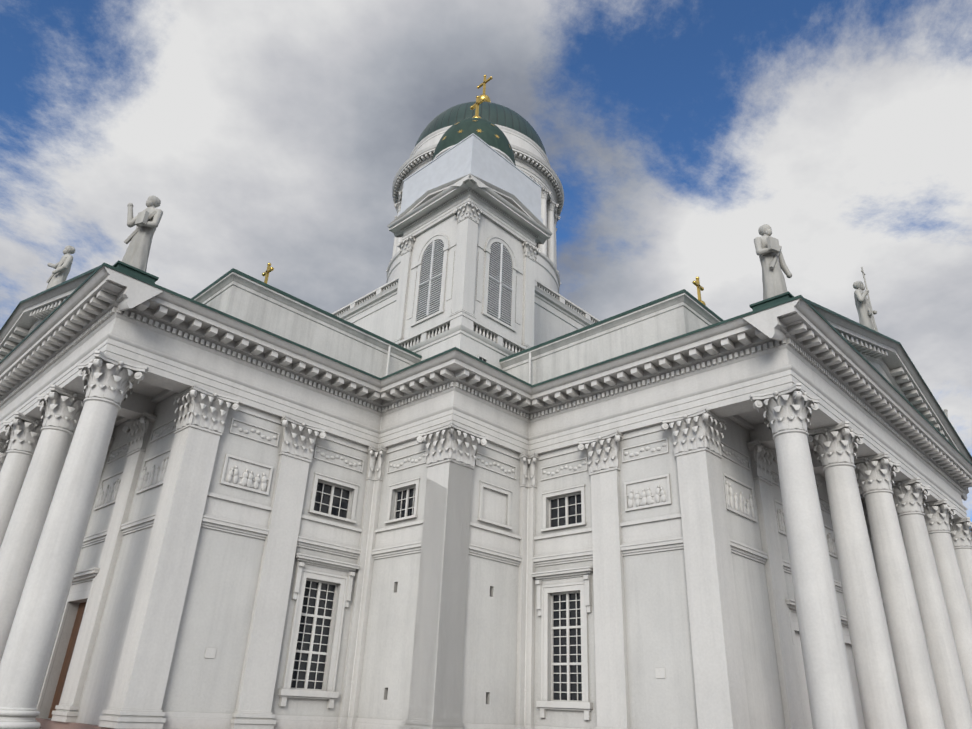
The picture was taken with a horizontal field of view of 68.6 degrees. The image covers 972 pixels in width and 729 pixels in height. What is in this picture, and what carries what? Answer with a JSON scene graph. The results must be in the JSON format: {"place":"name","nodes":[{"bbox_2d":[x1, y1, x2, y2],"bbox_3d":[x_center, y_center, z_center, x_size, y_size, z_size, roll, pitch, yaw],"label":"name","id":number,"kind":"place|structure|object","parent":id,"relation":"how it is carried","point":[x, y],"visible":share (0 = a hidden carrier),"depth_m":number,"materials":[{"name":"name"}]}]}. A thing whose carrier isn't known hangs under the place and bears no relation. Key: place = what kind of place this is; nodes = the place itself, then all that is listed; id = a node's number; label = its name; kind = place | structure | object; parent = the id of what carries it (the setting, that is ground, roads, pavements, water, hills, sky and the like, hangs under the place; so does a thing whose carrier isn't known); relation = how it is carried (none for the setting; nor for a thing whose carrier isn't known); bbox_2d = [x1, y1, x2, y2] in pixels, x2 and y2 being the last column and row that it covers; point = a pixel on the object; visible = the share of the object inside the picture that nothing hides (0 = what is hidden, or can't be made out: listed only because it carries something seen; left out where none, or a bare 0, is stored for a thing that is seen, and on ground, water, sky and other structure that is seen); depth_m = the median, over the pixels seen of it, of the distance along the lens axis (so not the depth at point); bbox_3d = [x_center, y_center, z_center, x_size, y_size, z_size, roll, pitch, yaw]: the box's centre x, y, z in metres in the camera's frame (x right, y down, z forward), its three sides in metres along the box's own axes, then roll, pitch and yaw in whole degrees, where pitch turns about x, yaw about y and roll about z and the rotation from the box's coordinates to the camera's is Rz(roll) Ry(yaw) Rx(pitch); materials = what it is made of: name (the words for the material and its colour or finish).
{"place":"outdoors","nodes":[
{"label":"outdoors","id":0,"kind":"place"},
{"bbox_2d":[193,271,720,384],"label":"attic walls","id":1,"kind":"structure","parent":0,"point":[241,297],"depth_m":38.28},
{"bbox_2d":[417,240,511,324],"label":"louvered shutters","id":2,"kind":"object","parent":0,"point":[488,284],"visible":0.29,"depth_m":46.69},
{"bbox_2d":[387,145,552,369],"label":"tower","id":3,"kind":"structure","parent":0,"point":[468,220],"depth_m":46.91,"materials":[{"name":"white paint"}]},
{"bbox_2d":[416,240,512,324],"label":"window frames","id":4,"kind":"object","parent":3,"relation":"in","point":[430,278],"visible":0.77,"depth_m":46.50,"materials":[{"name":"white wood"}]},
{"bbox_2d":[398,133,542,222],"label":"tower attic","id":5,"kind":"object","parent":3,"relation":"on","point":[475,155],"visible":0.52,"depth_m":49.84,"materials":[{"name":"white paint"}]},
{"bbox_2d":[432,118,515,165],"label":"small dome","id":6,"kind":"structure","parent":5,"relation":"on","point":[488,132],"depth_m":51.70,"materials":[{"name":"green metal"}]},
{"bbox_2d":[0,0,971,527],"label":"sky","id":7,"kind":"structure","parent":0,"point":[279,133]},
{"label":"terrace paving","id":8,"kind":"structure","parent":0,"visible":0},
{"bbox_2d":[36,718,114,728],"bbox_3d":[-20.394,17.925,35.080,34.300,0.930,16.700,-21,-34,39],"label":"steps","id":9,"kind":"structure","parent":8,"relation":"on","point":[69,722],"depth_m":29.80,"materials":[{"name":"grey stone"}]},
{"bbox_2d":[0,350,148,728],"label":"columns","id":10,"kind":"structure","parent":9,"relation":"on","point":[50,474],"depth_m":29.11,"materials":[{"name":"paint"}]},
{"bbox_2d":[0,266,481,728],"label":"plaster","id":11,"kind":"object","parent":9,"relation":"on","point":[190,505],"depth_m":32.89,"materials":[{"name":"white paint"}]},
{"bbox_2d":[0,260,158,330],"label":"copper","id":12,"kind":"object","parent":11,"relation":"on","point":[128,268],"visible":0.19,"depth_m":31.08,"materials":[{"name":"green metal"}]},
{"bbox_2d":[96,423,424,506],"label":"relief panels","id":13,"kind":"object","parent":11,"relation":"attached to","point":[158,478],"visible":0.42,"depth_m":33.78,"materials":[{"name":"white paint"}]},
{"bbox_2d":[0,265,971,728],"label":"entablature","id":14,"kind":"structure","parent":8,"relation":"on","point":[170,341],"depth_m":35.34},
{"bbox_2d":[38,393,427,724],"bbox_3d":[-17.567,11.658,40.473,34.100,16.170,10.720,-21,-34,39],"label":"wall paint","id":15,"kind":"object","parent":14,"relation":"attached to","point":[217,611],"visible":0.29,"depth_m":32.54,"materials":[{"name":"grey paint"}]},
{"bbox_2d":[48,602,86,718],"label":"doors","id":16,"kind":"structure","parent":15,"relation":"on","point":[67,658],"depth_m":34.04,"materials":[{"name":"brown wood"}]},
{"bbox_2d":[332,124,599,345],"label":"drum","id":17,"kind":"object","parent":14,"relation":"attached to","point":[373,311],"depth_m":67.48,"materials":[{"name":"white paint"}]},
{"bbox_2d":[414,101,546,155],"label":"dome","id":18,"kind":"structure","parent":17,"relation":"on","point":[497,114],"depth_m":73.61,"materials":[{"name":"green metal"}]},
{"bbox_2d":[262,75,705,305],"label":"crosses","id":19,"kind":"object","parent":14,"relation":"on","point":[481,98],"visible":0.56,"depth_m":55.33,"materials":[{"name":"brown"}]},
{"bbox_2d":[0,263,971,464],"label":"roof edge","id":20,"kind":"object","parent":14,"relation":"on","point":[456,348],"visible":0.06,"depth_m":36.38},
{"bbox_2d":[46,195,954,428],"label":"statues","id":21,"kind":"object","parent":14,"relation":"on","point":[146,222],"visible":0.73,"depth_m":32.37,"materials":[{"name":"stone"}]},
{"bbox_2d":[460,417,862,728],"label":"wall panels","id":22,"kind":"object","parent":14,"relation":"attached to","point":[658,632],"visible":0.35,"depth_m":32.56,"materials":[{"name":"grey paint"}]},
{"label":"granite","id":23,"kind":"object","parent":8,"relation":"on","visible":0},
{"bbox_2d":[400,299,971,728],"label":"plaster","id":24,"kind":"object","parent":23,"relation":"on","point":[696,529],"depth_m":33.23,"materials":[{"name":"white paint"}]},
{"bbox_2d":[477,443,836,554],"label":"relief panels","id":25,"kind":"object","parent":24,"relation":"on","point":[731,498],"visible":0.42,"depth_m":33.76,"materials":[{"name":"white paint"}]},
{"bbox_2d":[749,291,971,456],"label":"copper","id":26,"kind":"object","parent":24,"relation":"on","point":[771,300],"visible":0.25,"depth_m":31.37,"materials":[{"name":"green metal"}]},
{"bbox_2d":[749,383,971,728],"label":"columns","id":27,"kind":"structure","parent":23,"relation":"on","point":[912,652],"depth_m":32.13,"materials":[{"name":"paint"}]}
]}

